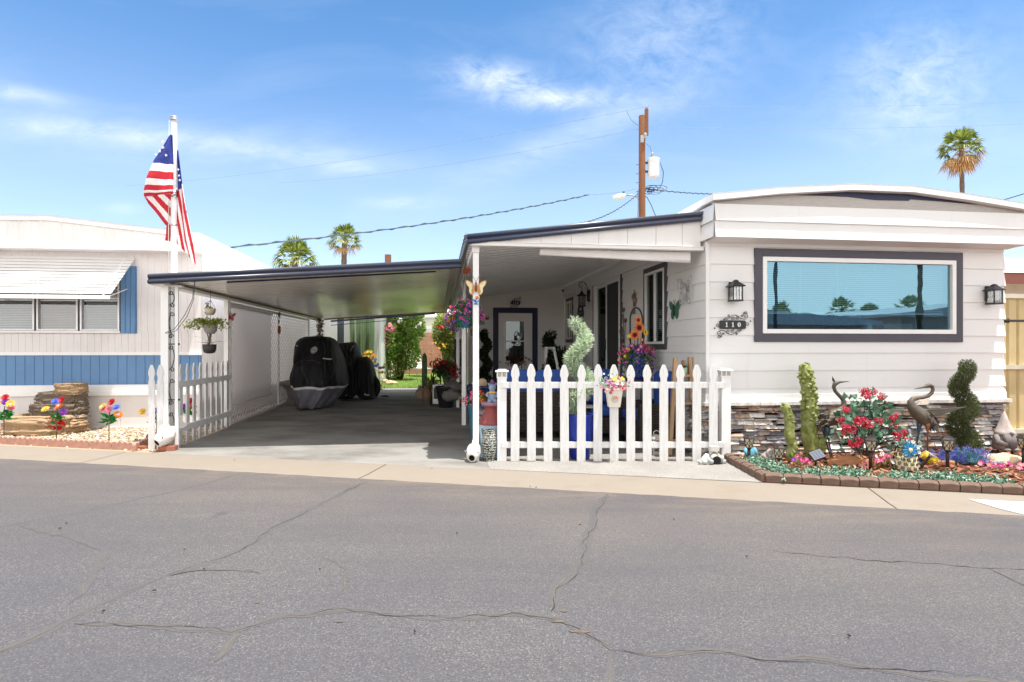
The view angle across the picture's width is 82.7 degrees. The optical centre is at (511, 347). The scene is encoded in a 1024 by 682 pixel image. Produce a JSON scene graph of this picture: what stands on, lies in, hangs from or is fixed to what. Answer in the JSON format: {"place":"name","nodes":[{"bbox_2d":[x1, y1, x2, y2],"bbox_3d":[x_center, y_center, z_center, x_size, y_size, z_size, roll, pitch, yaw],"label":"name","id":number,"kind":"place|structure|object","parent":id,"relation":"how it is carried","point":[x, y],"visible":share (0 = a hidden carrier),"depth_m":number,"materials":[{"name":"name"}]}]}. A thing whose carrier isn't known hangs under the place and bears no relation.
{"place":"outdoors","nodes":[
{"label":"outdoors","id":0,"kind":"place"},
{"bbox_2d":[0,398,286,452],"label":"gravel ground","id":1,"kind":"structure","parent":0,"point":[129,433],"depth_m":8.69,"materials":[{"name":"gravel"}]},
{"bbox_2d":[0,394,15,435],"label":"flower stake","id":2,"kind":"object","parent":1,"relation":"on","point":[7,413],"visible":0.99,"depth_m":7.91,"materials":[{"name":"multicoloured fabric"}]},
{"bbox_2d":[0,382,90,435],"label":"rock fountain","id":3,"kind":"object","parent":1,"relation":"on","point":[35,419],"visible":0.94,"depth_m":8.64,"materials":[{"name":"stone"}]},
{"bbox_2d":[41,396,66,438],"bbox_3d":[-6.070,0.984,7.758,0.382,0.683,0.232,0,0,0],"label":"flower stake","id":4,"kind":"object","parent":1,"relation":"on","point":[60,413],"visible":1,"depth_m":7.73,"materials":[{"name":"multicoloured fabric"}]},
{"bbox_2d":[90,440,112,449],"bbox_3d":[-5.197,1.242,7.374,0.332,0.116,0.045,0,0,14],"label":"scalloped edging","id":5,"kind":"object","parent":1,"relation":"on","point":[101,444],"visible":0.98,"depth_m":7.35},
{"bbox_2d":[97,398,122,440],"bbox_3d":[-5.233,0.995,7.608,0.315,0.660,0.206,0,0,0],"label":"flower stake","id":6,"kind":"object","parent":1,"relation":"on","point":[110,419],"visible":1,"depth_m":7.59,"materials":[{"name":"multicoloured fabric"}]},
{"bbox_2d":[148,365,163,449],"bbox_3d":[-4.447,0.750,7.288,0.182,1.060,0.050,0,0,-7],"label":"picket fence","id":7,"kind":"object","parent":1,"relation":"on","point":[153,386],"visible":0.85,"depth_m":7.26,"materials":[{"name":"paint"}]},
{"bbox_2d":[0,214,322,428],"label":"mobile home","id":8,"kind":"object","parent":1,"relation":"on","point":[80,300],"visible":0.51,"depth_m":9.22,"materials":[{"name":"blue paint"}]},
{"bbox_2d":[0,273,35,330],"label":"window","id":9,"kind":"structure","parent":8,"relation":"in","point":[33,305],"depth_m":9.15,"materials":[{"name":"metal"}]},
{"bbox_2d":[36,274,79,330],"bbox_3d":[-7.162,-0.720,9.203,0.600,0.921,0.103,0,0,-7],"label":"window","id":10,"kind":"structure","parent":8,"relation":"in","point":[38,301],"depth_m":9.23,"materials":[{"name":"metal"}]},
{"bbox_2d":[80,274,120,330],"bbox_3d":[-6.549,-0.720,9.282,0.581,0.921,0.103,0,0,-7],"label":"window","id":11,"kind":"structure","parent":8,"relation":"in","point":[117,327],"depth_m":9.30,"materials":[{"name":"metal"}]},
{"bbox_2d":[168,115,177,444],"bbox_3d":[-4.405,-0.859,7.576,0.091,4.288,0.100,0,0,33],"label":"flagpole","id":12,"kind":"object","parent":1,"relation":"on","point":[174,121],"visible":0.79,"depth_m":7.55,"materials":[{"name":"metal"}]},
{"bbox_2d":[143,134,195,263],"bbox_3d":[-4.420,-1.911,7.550,0.648,1.688,0.182,0,0,-10],"label":"flag","id":13,"kind":"object","parent":12,"relation":"attached to","point":[158,188],"visible":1,"depth_m":7.52,"materials":[{"name":"fabric"}]},
{"bbox_2d":[179,360,231,445],"bbox_3d":[-4.419,0.746,8.400,0.056,1.068,1.970,0,0,-7],"label":"picket fence","id":14,"kind":"object","parent":1,"relation":"on","point":[187,383],"visible":0.95,"depth_m":8.28,"materials":[{"name":"paint"}]},
{"bbox_2d":[224,300,230,426],"bbox_3d":[-4.625,0.250,9.478,0.080,2.060,0.200,0,0,-7],"label":"ornamental post","id":15,"kind":"object","parent":1,"relation":"on","point":[227,334],"visible":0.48,"depth_m":9.39,"materials":[{"name":"white metal"}]},
{"bbox_2d":[231,302,308,423],"bbox_3d":[-5.013,0.265,12.478,0.034,2.020,5.890,0,0,-7],"label":"lattice screen","id":16,"kind":"object","parent":1,"relation":"on","point":[252,414],"visible":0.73,"depth_m":12.42,"materials":[{"name":"plastic"}]},
{"bbox_2d":[231,306,272,405],"bbox_3d":[-4.767,0.140,10.750,0.040,1.659,2.320,0,0,-7],"label":"shade","id":17,"kind":"object","parent":16,"relation":"attached to","point":[251,354],"visible":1,"depth_m":10.57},
{"bbox_2d":[163,389,489,468],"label":"driveway","id":18,"kind":"structure","parent":0,"point":[401,427],"depth_m":8.44,"materials":[{"name":"concrete"}]},
{"bbox_2d":[158,445,178,450],"bbox_3d":[-4.275,1.250,7.238,0.200,0.060,0.110,0,0,-6],"label":"brick","id":19,"kind":"object","parent":18,"relation":"on","point":[169,448],"visible":0.89,"depth_m":7.19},
{"bbox_2d":[153,415,186,446],"bbox_3d":[-4.266,1.047,7.286,0.402,0.356,0.236,0,0,-41],"label":"fish sculpture","id":20,"kind":"object","parent":19,"relation":"on","point":[165,435],"visible":1,"depth_m":7.19,"materials":[{"name":"ceramic"}]},
{"bbox_2d":[159,285,183,444],"bbox_3d":[-4.296,0.250,7.342,0.270,2.060,0.100,0,0,-7],"label":"ornamental post","id":21,"kind":"object","parent":18,"relation":"on","point":[166,315],"visible":0.85,"depth_m":7.31,"materials":[{"name":"white metal"}]},
{"bbox_2d":[279,380,295,405],"bbox_3d":[-4.864,1.015,13.082,0.540,0.530,0.940,0,0,-7],"label":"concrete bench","id":22,"kind":"object","parent":18,"relation":"on","point":[285,384],"visible":0.33,"depth_m":12.74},
{"bbox_2d":[289,336,348,409],"bbox_3d":[-4.114,0.516,12.526,1.064,1.518,1.818,0,0,0],"label":"covered motorcycle","id":23,"kind":"object","parent":18,"relation":"on","point":[318,378],"visible":1,"depth_m":11.90,"materials":[{"name":"black fabric"}]},
{"bbox_2d":[338,342,380,398],"bbox_3d":[-3.854,0.593,14.402,1.210,1.447,1.218,0,0,0],"label":"covered motorcycle","id":24,"kind":"object","parent":18,"relation":"on","point":[362,376],"visible":0.77,"depth_m":14.03,"materials":[{"name":"black fabric"}]},
{"bbox_2d":[429,357,460,407],"bbox_3d":[-1.424,0.743,12.383,0.660,1.074,0.519,0,0,0],"label":"geranium pot","id":25,"kind":"object","parent":18,"relation":"on","point":[445,369],"visible":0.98,"depth_m":12.27,"materials":[{"name":"black plastic"}]},
{"bbox_2d":[458,387,487,441],"bbox_3d":[-0.398,0.886,7.218,0.556,0.780,0.463,0,0,-20],"label":"tall planter","id":26,"kind":"object","parent":18,"relation":"on","point":[483,397],"visible":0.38,"depth_m":7.12,"materials":[{"name":"teal ceramic"}]},
{"bbox_2d":[464,440,482,461],"bbox_3d":[-0.411,1.129,6.626,0.228,0.305,0.405,0,0,31],"label":"fish sculpture","id":27,"kind":"object","parent":18,"relation":"on","point":[473,451],"visible":0.91,"depth_m":6.47,"materials":[{"name":"ceramic"}]},
{"bbox_2d":[448,211,703,460],"bbox_3d":[0.160,-0.151,12.035,2.780,2.863,11.041,0,0,-7],"label":"patio cover","id":28,"kind":"object","parent":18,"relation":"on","point":[506,261],"visible":0.75,"depth_m":6.75,"materials":[{"name":"white metal"}]},
{"bbox_2d":[147,259,460,320],"bbox_3d":[-3.184,-0.958,12.309,3.804,0.387,10.098,0,0,-7],"label":"carport","id":29,"kind":"object","parent":28,"relation":"attached to","point":[343,291],"visible":0.91,"depth_m":9.07,"materials":[{"name":"white metal"}]},
{"bbox_2d":[182,301,231,333],"bbox_3d":[-4.483,-0.439,8.582,0.680,0.484,0.607,0,0,0],"label":"hanging planter","id":30,"kind":"object","parent":29,"relation":"hanging from","point":[209,327],"visible":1,"depth_m":8.47,"materials":[{"name":"green plant"}]},
{"bbox_2d":[331,313,434,325],"bbox_3d":[-3.857,-0.846,17.470,3.074,0.406,0.028,0,0,-7],"label":"roller rod","id":31,"kind":"object","parent":29,"relation":"hanging from","point":[377,318],"visible":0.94,"depth_m":17.44,"materials":[{"name":"blue paint"}]},
{"bbox_2d":[444,256,485,332],"bbox_3d":[-0.586,-0.793,7.203,0.523,1.244,0.463,0,0,0],"label":"hanging basket","id":32,"kind":"object","parent":28,"relation":"hanging from","point":[460,319],"visible":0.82,"depth_m":7.11,"materials":[{"name":"pink plant"}]},
{"bbox_2d":[466,277,486,294],"bbox_3d":[-0.402,-0.689,6.495,0.238,0.217,0.025,0,0,-7],"label":"butterfly ornament","id":33,"kind":"object","parent":28,"relation":"attached to","point":[476,288],"visible":1,"depth_m":6.50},
{"bbox_2d":[539,249,690,262],"bbox_3d":[1.209,-1.057,6.766,1.801,0.126,0.046,0,0,-7],"label":"rolled shade","id":34,"kind":"object","parent":28,"relation":"attached to","point":[680,257],"visible":1,"depth_m":6.76,"materials":[{"name":"fabric"}]},
{"bbox_2d":[382,374,467,387],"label":"lawn","id":35,"kind":"structure","parent":0,"point":[413,380],"depth_m":21.58,"materials":[{"name":"plant"}]},
{"bbox_2d":[384,315,426,379],"bbox_3d":[-4.439,-0.302,22.427,2.322,3.268,2.429,0,0,0],"label":"bougainvillea","id":36,"kind":"object","parent":35,"relation":"on","point":[401,337],"visible":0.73,"depth_m":22.34,"materials":[{"name":"green plant"}]},
{"bbox_2d":[393,333,467,373],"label":"block wall","id":37,"kind":"structure","parent":35,"relation":"on","point":[427,346],"depth_m":27.73,"materials":[{"name":"concrete"}]},
{"bbox_2d":[430,313,455,362],"bbox_3d":[-2.071,-0.027,18.818,1.109,2.640,1.177,0,0,0],"label":"hibiscus shrub","id":38,"kind":"object","parent":35,"relation":"on","point":[443,342],"visible":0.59,"depth_m":18.67,"materials":[{"name":"green plant"}]},
{"bbox_2d":[81,395,895,507],"bbox_3d":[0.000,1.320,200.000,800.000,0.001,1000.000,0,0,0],"label":"ground","id":39,"kind":"structure","parent":0,"point":[707,433],"depth_m":9.12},
{"bbox_2d":[133,318,392,384],"bbox_3d":[-9.454,-0.250,21.936,9.800,3.100,6.500,0,0,-7],"label":"white trailer","id":40,"kind":"object","parent":39,"relation":"on","point":[340,333],"visible":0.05,"depth_m":19.58,"materials":[{"name":"paint"}]},
{"bbox_2d":[270,235,319,267],"bbox_3d":[-14.821,-3.212,39.990,3.593,9.046,3.797,0,0,7],"label":"palm tree","id":41,"kind":"object","parent":39,"relation":"on","point":[301,248],"visible":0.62,"depth_m":39.45,"materials":[{"name":"plant"}]},
{"bbox_2d":[325,223,362,264],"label":"palm tree","id":42,"kind":"object","parent":39,"relation":"on","point":[344,229],"visible":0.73,"depth_m":45.80,"materials":[{"name":"plant"}]},
{"bbox_2d":[466,405,761,481],"bbox_3d":[0.794,1.276,9.752,2.960,0.001,8.871,0,0,-7],"label":"patio pad","id":43,"kind":"object","parent":39,"relation":"on","point":[688,468],"visible":0.29,"depth_m":6.23,"materials":[{"name":"concrete"}]},
{"bbox_2d":[479,401,496,457],"bbox_3d":[-0.234,0.958,6.820,0.309,0.636,0.309,0,0,-40],"label":"milk can","id":44,"kind":"object","parent":43,"relation":"on","point":[488,419],"visible":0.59,"depth_m":6.71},
{"bbox_2d":[482,429,496,460],"bbox_3d":[-0.255,1.103,6.560,0.163,0.350,0.163,0,0,0],"label":"woven vase","id":45,"kind":"object","parent":43,"relation":"on","point":[489,442],"visible":1,"depth_m":6.50,"materials":[{"name":"wicker"}]},
{"bbox_2d":[507,369,567,431],"bbox_3d":[0.306,0.794,8.460,1.180,0.960,0.740,0,0,-2],"label":"wicker loveseat","id":46,"kind":"object","parent":43,"relation":"on","point":[539,376],"visible":0.35,"depth_m":8.10,"materials":[{"name":"black wicker"}]},
{"bbox_2d":[569,412,592,459],"bbox_3d":[0.782,1.018,6.690,0.316,0.512,0.316,0,0,0],"label":"blue planter","id":47,"kind":"object","parent":43,"relation":"on","point":[573,430],"visible":0.57,"depth_m":6.58,"materials":[{"name":"ceramic"}]},
{"bbox_2d":[559,315,594,414],"bbox_3d":[0.763,0.243,6.687,0.470,1.255,0.439,0,0,0],"label":"spiral topiary","id":48,"kind":"object","parent":47,"relation":"in","point":[575,355],"visible":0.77,"depth_m":6.63,"materials":[{"name":"green plant"}]},
{"bbox_2d":[586,369,625,440],"bbox_3d":[1.284,0.794,8.300,0.720,0.960,0.740,0,0,-3],"label":"wicker chair","id":49,"kind":"object","parent":43,"relation":"on","point":[605,418],"visible":0.2,"depth_m":8.02,"materials":[{"name":"black wicker"}]},
{"bbox_2d":[495,364,733,461],"bbox_3d":[1.149,0.735,6.587,2.674,1.094,0.175,0,0,0],"label":"picket fence","id":50,"kind":"object","parent":43,"relation":"on","point":[720,413],"visible":0.95,"depth_m":6.50,"materials":[{"name":"paint"}]},
{"bbox_2d":[596,373,631,406],"bbox_3d":[1.137,0.467,6.428,0.322,0.385,0.337,0,0,37],"label":"fence planter","id":51,"kind":"object","parent":50,"relation":"attached to","point":[613,395],"visible":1,"depth_m":6.37,"materials":[{"name":"beige plastic"}]},
{"bbox_2d":[625,378,643,398],"bbox_3d":[1.733,0.857,8.100,0.310,0.836,0.310,0,0,0],"label":"plant stand","id":52,"kind":"object","parent":43,"relation":"on","point":[639,380],"visible":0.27,"depth_m":7.98,"materials":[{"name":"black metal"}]},
{"bbox_2d":[617,307,655,381],"bbox_3d":[1.730,-0.013,8.098,0.542,1.102,0.483,0,0,0],"label":"flower pot","id":53,"kind":"object","parent":52,"relation":"on","point":[637,360],"visible":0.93,"depth_m":7.98,"materials":[{"name":"multicoloured ceramic"}]},
{"bbox_2d":[618,371,676,448],"bbox_3d":[1.853,0.794,7.650,0.740,0.960,0.740,0,0,-14],"label":"wicker chair","id":54,"kind":"object","parent":43,"relation":"on","point":[638,419],"visible":0.36,"depth_m":7.45,"materials":[{"name":"black wicker"}]},
{"bbox_2d":[668,357,692,454],"bbox_3d":[2.090,0.701,7.096,0.303,1.163,0.651,0,0,24],"label":"wooden ladder","id":55,"kind":"object","parent":43,"relation":"on","point":[673,396],"visible":0.59,"depth_m":7.03,"materials":[{"name":"brown wood"}]},
{"bbox_2d":[612,106,665,216],"bbox_3d":[5.493,-4.537,25.000,2.373,11.673,0.530,0,0,0],"label":"utility pole","id":56,"kind":"object","parent":39,"relation":"on","point":[653,170],"visible":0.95,"depth_m":24.89,"materials":[{"name":"brown wood"}]},
{"bbox_2d":[589,188,638,194],"bbox_3d":[4.336,-6.504,24.251,2.881,0.716,0.022,0,0,-31],"label":"power line","id":57,"kind":"object","parent":56,"relation":"attached to","point":[613,192],"visible":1,"depth_m":24.16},
{"bbox_2d":[230,194,588,247],"bbox_3d":[-2.075,-4.312,19.007,13.770,3.724,0.080,0,0,-41],"label":"power line","id":58,"kind":"object","parent":57,"relation":"attached to","point":[318,238],"visible":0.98,"depth_m":17.67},
{"bbox_2d":[466,183,1023,457],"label":"mobile home","id":59,"kind":"object","parent":39,"relation":"on","point":[879,287],"visible":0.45,"depth_m":6.97,"materials":[{"name":"paint"}]},
{"bbox_2d":[493,307,537,382],"bbox_3d":[0.074,0.110,14.173,1.090,2.139,0.236,0,0,-7],"label":"door","id":60,"kind":"structure","parent":59,"relation":"in","point":[515,330],"depth_m":14.13,"materials":[{"name":"white paint"}]},
{"bbox_2d":[566,297,572,342],"bbox_3d":[1.369,-0.638,13.760,0.066,1.050,0.720,0,0,-7],"label":"window","id":61,"kind":"structure","parent":59,"relation":"in","point":[569,302],"depth_m":13.74,"materials":[{"name":"glass"}]},
{"bbox_2d":[593,274,622,393],"bbox_3d":[1.764,-0.170,10.743,0.120,2.340,1.850,0,0,-7],"label":"sliding door","id":62,"kind":"structure","parent":59,"relation":"in","point":[607,294],"depth_m":10.63,"materials":[{"name":"glass"}]},
{"bbox_2d":[643,262,667,348],"bbox_3d":[2.089,-0.570,8.353,0.124,1.200,0.892,0,0,-7],"label":"window","id":63,"kind":"structure","parent":59,"relation":"in","point":[655,278],"depth_m":8.32,"materials":[{"name":"glass"}]},
{"bbox_2d":[677,275,691,305],"bbox_3d":[2.154,-0.697,7.239,0.029,0.348,0.409,0,0,-7],"label":"butterfly ornament","id":64,"kind":"object","parent":59,"relation":"attached to","point":[684,286],"visible":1,"depth_m":7.23,"materials":[{"name":"silver metal"}]},
{"bbox_2d":[714,311,750,337],"bbox_3d":[2.564,-0.262,6.758,0.462,0.315,0.012,0,0,-7],"label":"address plaque","id":65,"kind":"object","parent":59,"relation":"attached to","point":[733,324],"visible":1,"depth_m":6.76,"materials":[{"name":"black metal"}]},
{"bbox_2d":[726,280,745,301],"bbox_3d":[2.567,-0.651,6.683,0.164,0.248,0.168,0,0,-7],"label":"wall lantern","id":66,"kind":"object","parent":59,"relation":"attached to","point":[734,286],"depth_m":6.66,"materials":[{"name":"black metal"}]},
{"bbox_2d":[754,248,962,341],"bbox_3d":[4.177,-0.612,7.026,2.720,1.095,0.138,0,0,-7],"label":"window","id":67,"kind":"structure","parent":59,"relation":"in","point":[801,295],"depth_m":6.98,"materials":[{"name":"glass"}]},
{"bbox_2d":[982,284,1005,304],"bbox_3d":[5.886,-0.647,7.108,0.164,0.248,0.168,0,0,-7],"label":"wall lantern","id":68,"kind":"object","parent":59,"relation":"attached to","point":[988,290],"depth_m":7.10,"materials":[{"name":"black metal"}]},
{"bbox_2d":[936,126,988,192],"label":"palm tree","id":69,"kind":"object","parent":39,"relation":"on","point":[962,163],"visible":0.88,"depth_m":45.71,"materials":[{"name":"plant"}]},
{"bbox_2d":[1003,258,1023,293],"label":"mobile home","id":70,"kind":"object","parent":39,"relation":"on","point":[1014,274],"visible":0.04,"depth_m":11.09,"materials":[{"name":"red paint"}]},
{"bbox_2d":[0,459,1023,681],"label":"road","id":71,"kind":"structure","parent":0,"point":[653,576],"depth_m":3.20,"materials":[{"name":"asphalt"}]},
{"bbox_2d":[0,474,1020,681],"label":"road sealant","id":72,"kind":"object","parent":71,"relation":"on","point":[553,585],"visible":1,"depth_m":2.81,"materials":[{"name":"asphalt"}]},
{"bbox_2d":[0,487,1022,681],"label":"road crack","id":73,"kind":"object","parent":71,"relation":"on","point":[556,587],"visible":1,"depth_m":2.72,"materials":[{"name":"asphalt"}]},
{"bbox_2d":[0,445,1023,515],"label":"sidewalk","id":74,"kind":"structure","parent":0,"point":[867,497],"depth_m":5.62,"materials":[{"name":"concrete"}]},
{"bbox_2d":[970,499,1023,513],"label":"road marking","id":75,"kind":"object","parent":74,"relation":"on","point":[1015,506],"visible":1,"depth_m":4.76,"materials":[{"name":"white paint"}]},
{"bbox_2d":[0,0,1023,316],"label":"sky","id":76,"kind":"structure","parent":0,"point":[90,90],"materials":[{"name":"blue"}]},
{"bbox_2d":[548,345,568,373],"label":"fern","id":77,"kind":"object","parent":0,"point":[559,357],"visible":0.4,"depth_m":11.73,"materials":[{"name":"green plant"}]},
{"bbox_2d":[696,446,725,464],"bbox_3d":[2.191,1.198,6.390,0.328,0.216,0.191,0,0,0],"label":"stone grotto","id":78,"kind":"object","parent":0,"point":[714,457],"visible":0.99,"depth_m":6.35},
{"bbox_2d":[738,439,1023,492],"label":"flower bed ground","id":79,"kind":"structure","parent":0,"point":[930,469],"depth_m":6.05,"materials":[{"name":"soil"}]},
{"bbox_2d":[765,472,783,483],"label":"edging block","id":80,"kind":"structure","parent":79,"relation":"on","point":[772,477],"depth_m":5.48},
{"bbox_2d":[780,403,798,463],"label":"cactus","id":81,"kind":"object","parent":79,"relation":"on","point":[789,434],"visible":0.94,"depth_m":6.31,"materials":[{"name":"plant"}]},
{"bbox_2d":[783,473,801,484],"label":"edging block","id":82,"kind":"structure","parent":79,"relation":"on","point":[793,478],"depth_m":5.45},
{"bbox_2d":[801,474,820,484],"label":"edging block","id":83,"kind":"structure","parent":79,"relation":"on","point":[810,479],"depth_m":5.42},
{"bbox_2d":[797,362,826,458],"bbox_3d":[3.371,0.724,6.549,0.314,1.111,0.205,0,0,0],"label":"cactus","id":84,"kind":"object","parent":79,"relation":"on","point":[811,439],"visible":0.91,"depth_m":6.49,"materials":[{"name":"plant"}]},
{"bbox_2d":[819,474,839,485],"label":"edging block","id":85,"kind":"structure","parent":79,"relation":"on","point":[831,480],"depth_m":5.37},
{"bbox_2d":[816,376,849,457],"bbox_3d":[3.568,0.787,6.498,0.403,0.933,0.187,0,0,0],"label":"crane statue","id":86,"kind":"object","parent":79,"relation":"on","point":[826,420],"visible":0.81,"depth_m":6.47,"materials":[{"name":"brown metal"}]},
{"bbox_2d":[839,476,858,486],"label":"edging block","id":87,"kind":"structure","parent":79,"relation":"on","point":[848,481],"depth_m":5.33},
{"bbox_2d":[827,453,886,467],"bbox_3d":[3.660,1.215,6.199,0.593,0.159,0.262,0,0,0],"label":"sandstone rock","id":88,"kind":"object","parent":79,"relation":"on","point":[849,459],"visible":0.48,"depth_m":6.13,"materials":[{"name":"stone"}]},
{"bbox_2d":[856,476,878,488],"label":"edging block","id":89,"kind":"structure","parent":79,"relation":"on","point":[869,482],"depth_m":5.30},
{"bbox_2d":[863,436,877,468],"bbox_3d":[3.683,1.102,5.980,0.140,0.366,0.121,0,0,-11],"label":"path light","id":90,"kind":"object","parent":79,"relation":"on","point":[870,443],"visible":0.98,"depth_m":5.96,"materials":[{"name":"brown metal"}]},
{"bbox_2d":[828,386,922,456],"bbox_3d":[3.797,0.839,6.198,0.850,0.870,0.623,0,0,0],"label":"rose bush","id":91,"kind":"object","parent":79,"relation":"on","point":[860,432],"visible":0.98,"depth_m":6.15,"materials":[{"name":"red plant"}]},
{"bbox_2d":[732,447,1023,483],"bbox_3d":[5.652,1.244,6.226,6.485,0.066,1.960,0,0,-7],"label":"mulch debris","id":92,"kind":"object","parent":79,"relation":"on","point":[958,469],"visible":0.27,"depth_m":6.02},
{"bbox_2d":[740,453,1016,483],"bbox_3d":[3.981,1.208,5.640,3.198,0.171,1.035,0,0,11],"label":"ground cover","id":93,"kind":"object","parent":79,"relation":"on","point":[770,465],"visible":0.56,"depth_m":5.46,"materials":[{"name":"green plant"}]},
{"bbox_2d":[876,477,898,488],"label":"edging block","id":94,"kind":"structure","parent":79,"relation":"on","point":[888,483],"depth_m":5.26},
{"bbox_2d":[897,478,918,489],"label":"edging block","id":95,"kind":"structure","parent":79,"relation":"on","point":[911,484],"depth_m":5.23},
{"bbox_2d":[888,446,934,471],"bbox_3d":[4.085,1.146,5.943,0.265,0.253,0.368,0,0,-45],"label":"watering can","id":96,"kind":"object","parent":79,"relation":"on","point":[902,461],"visible":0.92,"depth_m":5.90,"materials":[{"name":"brown metal"}]},
{"bbox_2d":[916,479,938,490],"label":"edging block","id":97,"kind":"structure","parent":79,"relation":"on","point":[930,485],"depth_m":5.19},
{"bbox_2d":[907,383,963,451],"bbox_3d":[4.558,0.823,6.361,0.484,0.861,0.436,0,0,0],"label":"crane statue","id":98,"kind":"object","parent":79,"relation":"on","point":[927,419],"visible":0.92,"depth_m":6.31,"materials":[{"name":"brown metal"}]},
{"bbox_2d":[936,480,959,491],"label":"edging block","id":99,"kind":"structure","parent":79,"relation":"on","point":[950,486],"depth_m":5.15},
{"bbox_2d":[940,436,955,466],"bbox_3d":[4.475,1.097,5.980,0.140,0.366,0.121,0,0,-14],"label":"path light","id":100,"kind":"object","parent":79,"relation":"on","point":[947,442],"visible":0.98,"depth_m":5.96,"materials":[{"name":"brown metal"}]},
{"bbox_2d":[942,359,984,453],"bbox_3d":[5.236,0.729,6.740,0.399,1.199,0.420,0,0,0],"label":"spiral topiary","id":101,"kind":"object","parent":79,"relation":"on","point":[960,381],"visible":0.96,"depth_m":6.71,"materials":[{"name":"green plant"}]},
{"bbox_2d":[957,481,980,492],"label":"edging block","id":102,"kind":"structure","parent":79,"relation":"on","point":[970,487],"depth_m":5.11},
{"bbox_2d":[940,445,1007,464],"bbox_3d":[4.924,1.156,6.297,0.840,0.197,0.463,0,0,0],"label":"lavender clump","id":103,"kind":"object","parent":79,"relation":"on","point":[966,455],"visible":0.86,"depth_m":6.23,"materials":[{"name":"blue plant"}]},
{"bbox_2d":[977,482,1002,493],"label":"edging block","id":104,"kind":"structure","parent":79,"relation":"on","point":[991,488],"depth_m":5.08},
{"bbox_2d":[976,452,1021,464],"bbox_3d":[5.264,1.220,6.301,0.585,0.150,0.307,0,0,0],"label":"tan rock","id":105,"kind":"object","parent":79,"relation":"on","point":[1011,458],"visible":0.34,"depth_m":6.21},
{"bbox_2d":[991,411,1019,451],"bbox_3d":[5.869,0.997,6.934,0.307,0.464,0.263,0,0,0],"label":"garden gnome","id":106,"kind":"object","parent":79,"relation":"on","point":[1004,438],"visible":0.94,"depth_m":6.87,"materials":[{"name":"stone"}]},
{"bbox_2d":[999,483,1023,495],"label":"edging block","id":107,"kind":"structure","parent":79,"relation":"on","point":[1013,489],"depth_m":5.05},
{"bbox_2d":[1003,294,1023,434],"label":"wooden fence","id":108,"kind":"object","parent":79,"relation":"on","point":[1014,353],"visible":0.14,"depth_m":8.23,"materials":[{"name":"wood"}]},
{"bbox_3d":[-0.601,1.045,13.200,0.400,0.450,0.400,0,0,0],"label":"planter","id":109,"kind":"object","parent":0,"visible":0},
{"bbox_2d":[479,328,494,382],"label":"spiral topiary","id":110,"kind":"object","parent":109,"relation":"in","point":[485,369],"visible":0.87,"depth_m":13.15,"materials":[{"name":"green plant"}]},
{"bbox_3d":[0.844,1.010,12.600,0.320,0.520,0.320,0,0,0],"label":"planter","id":111,"kind":"object","parent":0,"visible":0},
{"bbox_2d":[541,328,558,368],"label":"potted plant","id":112,"kind":"object","parent":111,"relation":"in","point":[548,337],"visible":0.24,"depth_m":12.54,"materials":[{"name":"green plant"}]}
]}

